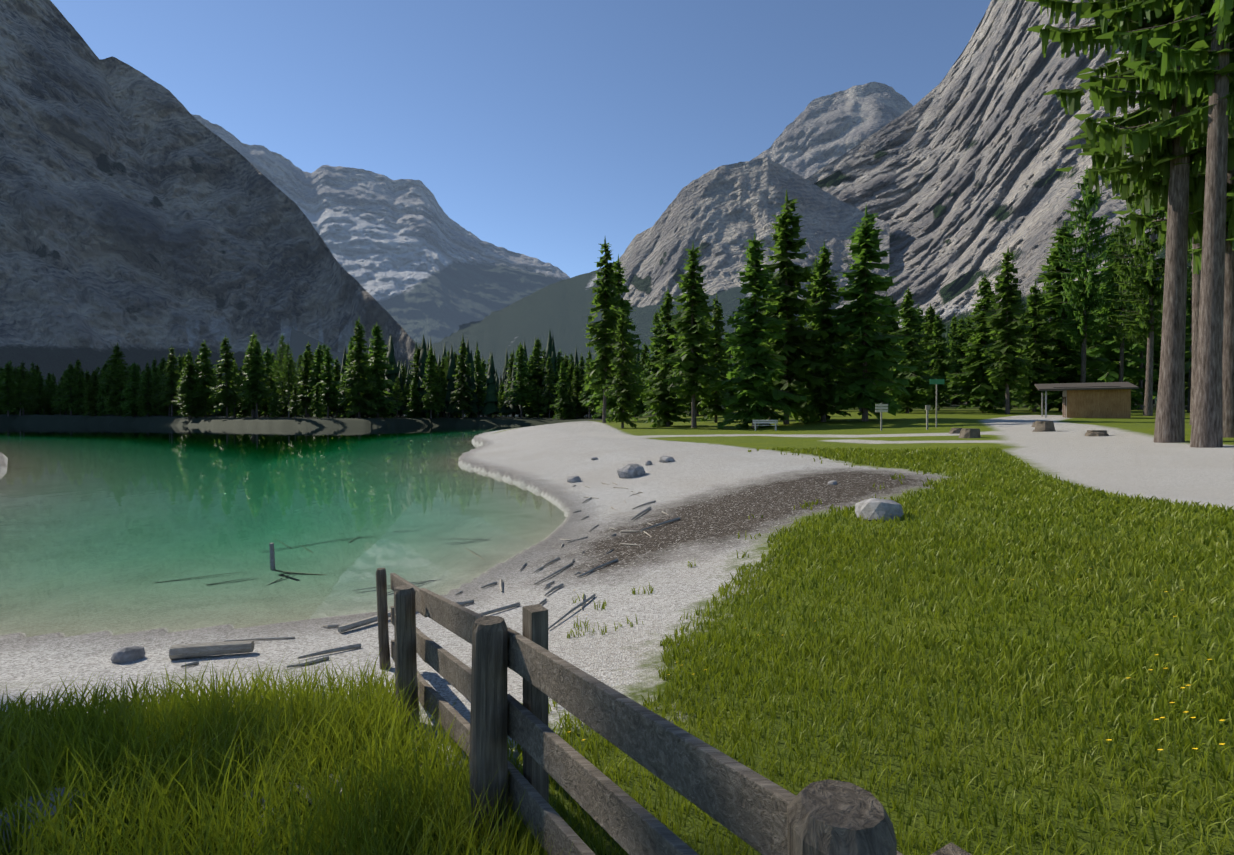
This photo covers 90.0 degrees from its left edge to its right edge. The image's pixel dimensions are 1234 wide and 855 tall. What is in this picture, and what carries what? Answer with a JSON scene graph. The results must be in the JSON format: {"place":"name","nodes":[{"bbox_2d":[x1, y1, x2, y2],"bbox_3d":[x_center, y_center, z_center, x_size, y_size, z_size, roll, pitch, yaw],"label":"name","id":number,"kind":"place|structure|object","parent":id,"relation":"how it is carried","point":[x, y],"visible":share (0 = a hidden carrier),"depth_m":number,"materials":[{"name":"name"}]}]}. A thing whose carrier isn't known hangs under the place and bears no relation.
{"place":"outdoors","nodes":[
{"label":"outdoors","id":0,"kind":"place"},
{"bbox_2d":[0,0,418,388],"bbox_3d":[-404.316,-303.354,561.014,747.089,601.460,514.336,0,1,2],"label":"mountain","id":1,"kind":"structure","parent":0,"point":[144,219],"depth_m":669.40,"materials":[{"name":"stone"}]},
{"bbox_2d":[0,424,566,636],"bbox_3d":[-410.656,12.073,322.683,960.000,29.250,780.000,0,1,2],"label":"lake water","id":2,"kind":"structure","parent":0,"point":[119,529],"depth_m":13.37,"materials":[{"name":"green liquid"}]},
{"bbox_2d":[191,114,569,343],"bbox_3d":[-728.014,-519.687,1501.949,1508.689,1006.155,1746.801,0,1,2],"label":"mountain","id":3,"kind":"structure","parent":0,"point":[413,259],"depth_m":1816.03,"materials":[{"name":"stone"}]},
{"bbox_2d":[50,0,990,277],"label":"sky","id":4,"kind":"structure","parent":0,"point":[548,131],"materials":[{"name":"blue"}]},
{"bbox_2d":[288,262,767,416],"bbox_3d":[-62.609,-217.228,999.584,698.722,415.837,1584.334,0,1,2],"label":"valley slopes","id":5,"kind":"structure","parent":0,"point":[560,310],"depth_m":781.00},
{"bbox_2d":[0,445,1233,854],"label":"grass","id":6,"kind":"structure","parent":0,"point":[260,723],"depth_m":3.26,"materials":[{"name":"plant"}]},
{"bbox_2d":[0,402,1233,854],"bbox_3d":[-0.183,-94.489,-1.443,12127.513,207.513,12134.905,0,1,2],"label":"ground","id":7,"kind":"structure","parent":0,"point":[714,488],"depth_m":6.50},
{"bbox_2d":[0,363,18,415],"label":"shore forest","id":8,"kind":"object","parent":7,"relation":"on","point":[7,379],"visible":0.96,"depth_m":257.68,"materials":[{"name":"green plant"}]},
{"bbox_2d":[10,375,29,415],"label":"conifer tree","id":9,"kind":"object","parent":7,"relation":"on","point":[20,401],"visible":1,"depth_m":258.61,"materials":[{"name":"green plant"}]},
{"bbox_2d":[13,360,34,414],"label":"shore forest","id":10,"kind":"object","parent":7,"relation":"on","point":[24,376],"visible":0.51,"depth_m":267.99,"materials":[{"name":"green plant"}]},
{"bbox_2d":[0,787,83,851],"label":"corner rock","id":11,"kind":"object","parent":7,"relation":"on","point":[41,806],"visible":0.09,"depth_m":2.56,"materials":[{"name":"stone"}]},
{"bbox_2d":[36,373,57,414],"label":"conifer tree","id":12,"kind":"object","parent":7,"relation":"on","point":[49,408],"visible":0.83,"depth_m":276.18,"materials":[{"name":"green plant"}]},
{"bbox_2d":[56,363,83,414],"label":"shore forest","id":13,"kind":"object","parent":7,"relation":"on","point":[67,387],"visible":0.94,"depth_m":255.34,"materials":[{"name":"green plant"}]},
{"bbox_2d":[68,373,87,414],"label":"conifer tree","id":14,"kind":"object","parent":7,"relation":"on","point":[80,398],"visible":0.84,"depth_m":255.97,"materials":[{"name":"green plant"}]},
{"bbox_2d":[81,370,108,415],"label":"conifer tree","id":15,"kind":"object","parent":7,"relation":"on","point":[93,391],"visible":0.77,"depth_m":239.06,"materials":[{"name":"green plant"}]},
{"bbox_2d":[94,378,109,415],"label":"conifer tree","id":16,"kind":"object","parent":7,"relation":"on","point":[101,408],"visible":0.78,"depth_m":236.36,"materials":[{"name":"green plant"}]},
{"bbox_2d":[104,357,130,415],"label":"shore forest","id":17,"kind":"object","parent":7,"relation":"on","point":[117,388],"visible":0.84,"depth_m":228.61,"materials":[{"name":"green plant"}]},
{"bbox_2d":[99,342,135,415],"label":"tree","id":18,"kind":"object","parent":7,"relation":"on","point":[116,355],"visible":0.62,"depth_m":230.79,"materials":[{"name":"green plant"}]},
{"bbox_2d":[111,646,144,663],"bbox_3d":[-4.298,2.010,5.429,0.189,0.172,0.241,-11,-10,22],"label":"shore rock","id":19,"kind":"object","parent":7,"relation":"on","point":[126,654],"visible":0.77,"depth_m":5.36,"materials":[{"name":"stone"}]},
{"bbox_2d":[119,362,146,416],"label":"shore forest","id":20,"kind":"object","parent":7,"relation":"on","point":[132,408],"visible":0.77,"depth_m":217.95,"materials":[{"name":"green plant"}]},
{"bbox_2d":[135,366,160,416],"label":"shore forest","id":21,"kind":"object","parent":7,"relation":"on","point":[145,399],"visible":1,"depth_m":214.49,"materials":[{"name":"green plant"}]},
{"bbox_2d":[150,357,164,415],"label":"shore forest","id":22,"kind":"object","parent":7,"relation":"on","point":[156,377],"visible":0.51,"depth_m":254.62,"materials":[{"name":"green plant"}]},
{"bbox_2d":[159,345,181,416],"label":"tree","id":23,"kind":"object","parent":7,"relation":"on","point":[171,381],"visible":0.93,"depth_m":209.93,"materials":[{"name":"green plant"}]},
{"bbox_2d":[174,349,201,417],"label":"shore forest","id":24,"kind":"object","parent":7,"relation":"on","point":[188,356],"visible":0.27,"depth_m":191.79,"materials":[{"name":"green plant"}]},
{"bbox_2d":[171,359,208,417],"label":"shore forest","id":25,"kind":"object","parent":7,"relation":"on","point":[188,386],"visible":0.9,"depth_m":189.42,"materials":[{"name":"green plant"}]},
{"bbox_2d":[185,342,220,416],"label":"tree","id":26,"kind":"object","parent":7,"relation":"on","point":[205,392],"visible":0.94,"depth_m":190.63,"materials":[{"name":"green plant"}]},
{"bbox_2d":[209,336,243,417],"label":"tree","id":27,"kind":"object","parent":7,"relation":"on","point":[226,394],"visible":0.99,"depth_m":178.05,"materials":[{"name":"green plant"}]},
{"bbox_2d":[238,337,267,417],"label":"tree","id":28,"kind":"object","parent":7,"relation":"on","point":[251,406],"visible":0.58,"depth_m":172.48,"materials":[{"name":"green plant"}]},
{"bbox_2d":[242,337,270,417],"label":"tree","id":29,"kind":"object","parent":7,"relation":"on","point":[254,377],"visible":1,"depth_m":171.22,"materials":[{"name":"green plant"}]},
{"bbox_2d":[262,345,279,416],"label":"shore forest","id":30,"kind":"object","parent":7,"relation":"on","point":[267,359],"visible":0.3,"depth_m":228.65,"materials":[{"name":"green plant"}]},
{"bbox_2d":[267,384,282,417],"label":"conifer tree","id":31,"kind":"object","parent":7,"relation":"on","point":[273,406],"visible":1,"depth_m":166.66,"materials":[{"name":"green plant"}]},
{"bbox_2d":[272,333,288,416],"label":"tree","id":32,"kind":"object","parent":7,"relation":"on","point":[279,362],"visible":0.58,"depth_m":202.01,"materials":[{"name":"green plant"}]},
{"bbox_2d":[276,345,300,417],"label":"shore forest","id":33,"kind":"object","parent":7,"relation":"on","point":[289,374],"visible":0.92,"depth_m":168.99,"materials":[{"name":"green plant"}]},
{"bbox_2d":[287,383,302,419],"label":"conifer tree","id":34,"kind":"object","parent":7,"relation":"on","point":[294,408],"visible":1,"depth_m":156.99,"materials":[{"name":"green plant"}]},
{"bbox_2d":[292,350,313,417],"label":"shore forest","id":35,"kind":"object","parent":7,"relation":"on","point":[307,363],"visible":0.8,"depth_m":188.61,"materials":[{"name":"green plant"}]},
{"bbox_2d":[308,384,326,417],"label":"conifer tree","id":36,"kind":"object","parent":7,"relation":"on","point":[318,406],"visible":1,"depth_m":166.45,"materials":[{"name":"green plant"}]},
{"bbox_2d":[302,343,335,417],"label":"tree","id":37,"kind":"object","parent":7,"relation":"on","point":[315,379],"visible":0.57,"depth_m":185.06,"materials":[{"name":"green plant"}]},
{"bbox_2d":[314,347,342,417],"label":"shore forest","id":38,"kind":"object","parent":7,"relation":"on","point":[328,391],"visible":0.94,"depth_m":178.36,"materials":[{"name":"green plant"}]},
{"bbox_2d":[334,342,369,417],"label":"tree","id":39,"kind":"object","parent":7,"relation":"on","point":[344,404],"visible":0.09,"depth_m":186.98,"materials":[{"name":"green plant"}]},
{"bbox_2d":[338,319,376,417],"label":"tree","id":40,"kind":"object","parent":7,"relation":"on","point":[355,385],"visible":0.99,"depth_m":170.43,"materials":[{"name":"green plant"}]},
{"bbox_2d":[361,322,401,417],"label":"tree","id":41,"kind":"object","parent":7,"relation":"on","point":[379,399],"visible":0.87,"depth_m":180.85,"materials":[{"name":"green plant"}]},
{"bbox_2d":[402,378,423,417],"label":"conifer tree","id":42,"kind":"object","parent":7,"relation":"on","point":[414,407],"visible":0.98,"depth_m":193.51,"materials":[{"name":"green plant"}]},
{"bbox_2d":[401,346,440,417],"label":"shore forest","id":43,"kind":"object","parent":7,"relation":"on","point":[412,376],"visible":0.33,"depth_m":204.54,"materials":[{"name":"green plant"}]},
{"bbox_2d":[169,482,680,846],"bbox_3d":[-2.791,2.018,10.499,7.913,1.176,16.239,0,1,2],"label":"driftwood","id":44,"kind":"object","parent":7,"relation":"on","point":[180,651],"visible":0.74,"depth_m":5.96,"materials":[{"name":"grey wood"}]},
{"bbox_2d":[420,347,441,418],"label":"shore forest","id":45,"kind":"object","parent":7,"relation":"on","point":[428,403],"visible":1,"depth_m":187.88,"materials":[{"name":"green plant"}]},
{"bbox_2d":[432,365,445,417],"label":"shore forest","id":46,"kind":"object","parent":7,"relation":"on","point":[440,402],"visible":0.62,"depth_m":190.94,"materials":[{"name":"green plant"}]},
{"bbox_2d":[449,340,475,417],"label":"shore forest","id":47,"kind":"object","parent":7,"relation":"on","point":[461,395],"visible":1,"depth_m":191.02,"materials":[{"name":"green plant"}]},
{"bbox_2d":[473,347,485,417],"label":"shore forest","id":48,"kind":"object","parent":7,"relation":"on","point":[479,382],"visible":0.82,"depth_m":198.75,"materials":[{"name":"green plant"}]},
{"bbox_2d":[501,352,516,417],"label":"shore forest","id":49,"kind":"object","parent":7,"relation":"on","point":[510,365],"visible":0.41,"depth_m":205.30,"materials":[{"name":"green plant"}]},
{"bbox_2d":[505,345,536,417],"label":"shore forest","id":50,"kind":"object","parent":7,"relation":"on","point":[521,391],"visible":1,"depth_m":194.10,"materials":[{"name":"green plant"}]},
{"bbox_2d":[522,339,551,417],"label":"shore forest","id":51,"kind":"object","parent":7,"relation":"on","point":[538,366],"visible":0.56,"depth_m":202.49,"materials":[{"name":"green plant"}]},
{"bbox_2d":[540,357,558,417],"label":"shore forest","id":52,"kind":"object","parent":7,"relation":"on","point":[550,399],"visible":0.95,"depth_m":190.30,"materials":[{"name":"green plant"}]},
{"bbox_2d":[550,360,575,418],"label":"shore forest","id":53,"kind":"object","parent":7,"relation":"on","point":[561,391],"visible":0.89,"depth_m":178.07,"materials":[{"name":"green plant"}]},
{"bbox_2d":[561,381,577,418],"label":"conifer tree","id":54,"kind":"object","parent":7,"relation":"on","point":[569,410],"visible":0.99,"depth_m":175.73,"materials":[{"name":"green plant"}]},
{"bbox_2d":[570,364,587,418],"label":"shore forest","id":55,"kind":"object","parent":7,"relation":"on","point":[577,384],"visible":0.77,"depth_m":179.63,"materials":[{"name":"green plant"}]},
{"bbox_2d":[578,350,596,418],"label":"forest spruce","id":56,"kind":"object","parent":7,"relation":"on","point":[586,393],"visible":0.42,"depth_m":165.85,"materials":[{"name":"green plant"}]},
{"bbox_2d":[581,238,628,422],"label":"forest spruce","id":57,"kind":"object","parent":7,"relation":"on","point":[599,367],"visible":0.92,"depth_m":88.85,"materials":[{"name":"green plant"}]},
{"bbox_2d":[583,318,626,418],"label":"forest spruce","id":58,"kind":"object","parent":7,"relation":"on","point":[591,400],"visible":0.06,"depth_m":129.02,"materials":[{"name":"green plant"}]},
{"bbox_2d":[588,254,646,421],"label":"forest spruce","id":59,"kind":"object","parent":7,"relation":"on","point":[621,289],"visible":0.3,"depth_m":95.60,"materials":[{"name":"green plant"}]},
{"bbox_2d":[600,310,642,427],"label":"spruce","id":60,"kind":"object","parent":7,"relation":"on","point":[623,387],"visible":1,"depth_m":59.61,"materials":[{"name":"green plant"}]},
{"bbox_2d":[617,464,644,477],"bbox_3d":[0.439,1.413,19.273,0.851,0.530,0.682,-16,19,-41],"label":"beach rock","id":61,"kind":"object","parent":7,"relation":"on","point":[631,470],"visible":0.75,"depth_m":19.02,"materials":[{"name":"stone"}]},
{"bbox_2d":[639,311,663,413],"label":"forest spruce","id":62,"kind":"object","parent":7,"relation":"on","point":[653,369],"visible":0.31,"depth_m":150.11,"materials":[{"name":"green plant"}]},
{"bbox_2d":[639,290,699,426],"bbox_3d":[5.393,-6.940,62.824,7.082,14.504,6.641,0,1,10],"label":"spruce","id":63,"kind":"object","parent":7,"relation":"on","point":[664,403],"visible":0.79,"depth_m":62.18,"materials":[{"name":"green plant"}]},
{"bbox_2d":[376,568,971,854],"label":"fence posts","id":64,"kind":"object","parent":7,"relation":"on","point":[830,817],"visible":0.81,"depth_m":2.32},
{"bbox_2d":[390,573,902,854],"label":"fence rails","id":65,"kind":"object","parent":64,"relation":"attached to","point":[747,805],"visible":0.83,"depth_m":1.80,"materials":[{"name":"wood"}]},
{"bbox_2d":[663,243,723,427],"bbox_3d":[7.158,-8.581,57.393,6.335,17.551,6.176,0,1,1],"label":"spruce","id":66,"kind":"object","parent":7,"relation":"on","point":[690,361],"visible":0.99,"depth_m":57.00,"materials":[{"name":"green plant"}]},
{"bbox_2d":[674,288,729,415],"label":"forest spruce","id":67,"kind":"object","parent":7,"relation":"on","point":[698,408],"visible":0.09,"depth_m":101.94,"materials":[{"name":"green plant"}]},
{"bbox_2d":[697,293,735,422],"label":"spruce","id":68,"kind":"object","parent":7,"relation":"on","point":[716,409],"visible":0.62,"depth_m":70.58,"materials":[{"name":"green plant"}]},
{"bbox_2d":[336,323,1124,417],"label":"valley forest","id":69,"kind":"object","parent":7,"relation":"on","point":[490,402],"visible":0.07,"depth_m":198.35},
{"bbox_2d":[709,233,805,428],"bbox_3d":[12.454,-8.321,54.317,8.004,17.701,8.536,0,1,-17],"label":"spruce","id":70,"kind":"object","parent":7,"relation":"on","point":[752,379],"visible":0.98,"depth_m":53.92,"materials":[{"name":"green plant"}]},
{"bbox_2d":[759,189,833,423],"bbox_3d":[15.947,-11.374,58.538,9.548,22.443,8.336,1,1,34],"label":"spruce","id":71,"kind":"object","parent":7,"relation":"on","point":[790,346],"visible":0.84,"depth_m":57.90,"materials":[{"name":"green plant"}]},
{"bbox_2d":[798,258,837,380],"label":"forest spruce","id":72,"kind":"object","parent":7,"relation":"on","point":[815,298],"visible":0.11,"depth_m":101.39,"materials":[{"name":"green plant"}]},
{"bbox_2d":[790,241,865,422],"bbox_3d":[20.270,-9.023,59.654,8.077,17.907,7.573,0,1,27],"label":"spruce","id":73,"kind":"object","parent":7,"relation":"on","point":[821,400],"visible":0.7,"depth_m":58.83,"materials":[{"name":"green plant"}]},
{"bbox_2d":[812,206,921,421],"bbox_3d":[22.969,-10.576,57.193,9.512,20.326,8.305,0,1,20],"label":"spruce","id":74,"kind":"object","parent":7,"relation":"on","point":[870,349],"visible":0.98,"depth_m":56.78,"materials":[{"name":"green plant"}]},
{"bbox_2d":[855,498,903,520],"bbox_3d":[3.944,1.304,9.370,0.558,0.436,0.771,8,-10,-10],"label":"boulder","id":75,"kind":"object","parent":7,"relation":"on","point":[870,509],"visible":0.68,"depth_m":9.09,"materials":[{"name":"stone"}]},
{"bbox_2d":[876,296,902,393],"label":"forest spruce","id":76,"kind":"object","parent":7,"relation":"on","point":[895,327],"visible":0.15,"depth_m":84.92,"materials":[{"name":"green plant"}]},
{"bbox_2d":[887,300,928,404],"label":"forest spruce","id":77,"kind":"object","parent":7,"relation":"on","point":[924,368],"visible":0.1,"depth_m":122.48,"materials":[{"name":"green plant"}]},
{"bbox_2d":[884,287,940,412],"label":"spruce","id":78,"kind":"object","parent":7,"relation":"on","point":[917,395],"visible":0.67,"depth_m":75.11,"materials":[{"name":"green plant"}]},
{"bbox_2d":[911,303,957,406],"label":"forest spruce","id":79,"kind":"object","parent":7,"relation":"on","point":[930,313],"visible":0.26,"depth_m":130.39,"materials":[{"name":"green plant"}]},
{"bbox_2d":[917,314,955,410],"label":"spruce","id":80,"kind":"object","parent":7,"relation":"on","point":[941,361],"visible":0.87,"depth_m":88.00,"materials":[{"name":"green plant"}]},
{"bbox_2d":[945,342,964,404],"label":"forest spruce","id":81,"kind":"object","parent":7,"relation":"on","point":[953,353],"visible":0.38,"depth_m":155.69,"materials":[{"name":"green plant"}]},
{"bbox_2d":[946,313,966,402],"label":"forest spruce","id":82,"kind":"object","parent":7,"relation":"on","point":[953,327],"visible":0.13,"depth_m":169.27,"materials":[{"name":"green plant"}]},
{"bbox_2d":[948,317,974,404],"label":"forest spruce","id":83,"kind":"object","parent":7,"relation":"on","point":[960,335],"visible":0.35,"depth_m":158.37,"materials":[{"name":"green plant"}]},
{"bbox_2d":[946,275,1022,412],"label":"spruce","id":84,"kind":"object","parent":7,"relation":"on","point":[983,391],"visible":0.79,"depth_m":75.13,"materials":[{"name":"green plant"}]},
{"bbox_2d":[979,247,1034,413],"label":"spruce","id":85,"kind":"object","parent":7,"relation":"on","point":[1009,327],"visible":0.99,"depth_m":68.72,"materials":[{"name":"green plant"}]},
{"bbox_2d":[1009,280,1065,411],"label":"spruce","id":86,"kind":"object","parent":7,"relation":"on","point":[1040,349],"visible":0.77,"depth_m":77.84,"materials":[{"name":"green plant"}]},
{"bbox_2d":[1032,421,1055,431],"bbox_3d":[22.636,-0.023,32.736,1.146,0.650,1.107,1,1,37],"label":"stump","id":87,"kind":"object","parent":7,"relation":"on","point":[1044,426],"visible":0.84,"depth_m":32.33,"materials":[{"name":"stone"}]},
{"bbox_2d":[1013,222,1119,411],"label":"spruce","id":88,"kind":"object","parent":7,"relation":"on","point":[1068,361],"visible":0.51,"depth_m":80.29,"materials":[{"name":"green plant"}]},
{"bbox_2d":[1054,167,1125,382],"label":"tree","id":89,"kind":"object","parent":7,"relation":"on","point":[1086,283],"visible":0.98,"depth_m":75.24,"materials":[{"name":"green plant"}]},
{"bbox_2d":[1066,389,1130,417],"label":"hut wall","id":90,"kind":"structure","parent":7,"relation":"on","point":[1110,403],"depth_m":55.51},
{"bbox_2d":[1035,382,1138,390],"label":"shelter roof","id":91,"kind":"structure","parent":90,"relation":"on","point":[1082,386],"depth_m":56.64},
{"bbox_2d":[1078,229,1158,409],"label":"forest spruce","id":92,"kind":"object","parent":7,"relation":"on","point":[1131,372],"visible":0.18,"depth_m":88.76,"materials":[{"name":"green plant"}]},
{"bbox_2d":[1098,221,1145,381],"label":"tree","id":93,"kind":"object","parent":7,"relation":"on","point":[1117,338],"visible":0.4,"depth_m":75.46,"materials":[{"name":"green plant"}]},
{"bbox_2d":[1026,0,1233,442],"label":"conifer tree","id":94,"kind":"object","parent":7,"relation":"on","point":[1104,146],"visible":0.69,"depth_m":22.21,"materials":[{"name":"green plant"}]},
{"bbox_2d":[1125,252,1161,408],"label":"conifer tree","id":95,"kind":"object","parent":7,"relation":"on","point":[1141,364],"visible":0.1,"depth_m":91.07,"materials":[{"name":"green plant"}]},
{"bbox_2d":[1059,8,1233,437],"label":"conifer tree","id":96,"kind":"object","parent":7,"relation":"on","point":[1138,224],"visible":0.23,"depth_m":23.22,"materials":[{"name":"green plant"}]},
{"bbox_2d":[1105,168,1191,415],"bbox_3d":[52.523,-14.782,60.325,7.610,27.642,7.876,0,1,30],"label":"tree","id":97,"kind":"object","parent":7,"relation":"on","point":[1148,285],"visible":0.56,"depth_m":60.37,"materials":[{"name":"green plant"}]},
{"bbox_2d":[1123,300,1187,396],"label":"forest spruce","id":98,"kind":"object","parent":7,"relation":"on","point":[1156,367],"visible":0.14,"depth_m":94.45,"materials":[{"name":"green plant"}]},
{"bbox_2d":[1118,68,1201,424],"bbox_3d":[33.091,-17.269,34.962,7.342,34.576,8.308,1,1,40],"label":"conifer tree","id":99,"kind":"object","parent":7,"relation":"on","point":[1196,278],"depth_m":34.88,"materials":[{"name":"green plant"}]},
{"bbox_2d":[1087,0,1233,447],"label":"conifer tree","id":100,"kind":"object","parent":7,"relation":"on","point":[1217,112],"visible":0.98,"depth_m":19.71,"materials":[{"name":"green plant"}]},
{"bbox_2d":[1162,237,1192,411],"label":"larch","id":101,"kind":"object","parent":7,"relation":"on","point":[1189,311],"visible":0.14,"depth_m":73.03,"materials":[{"name":"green plant"}]},
{"bbox_2d":[612,157,889,326],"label":"mountain buttress","id":102,"kind":"structure","parent":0,"point":[719,216],"depth_m":692.42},
{"bbox_2d":[750,82,912,178],"bbox_3d":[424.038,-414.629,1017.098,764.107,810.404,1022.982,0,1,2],"label":"mountain peak","id":103,"kind":"structure","parent":0,"point":[816,135],"depth_m":1387.32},
{"bbox_2d":[806,0,1190,403],"bbox_3d":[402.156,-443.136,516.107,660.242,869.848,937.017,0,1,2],"label":"mountain face","id":104,"kind":"object","parent":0,"point":[957,182],"visible":0.45,"depth_m":580.88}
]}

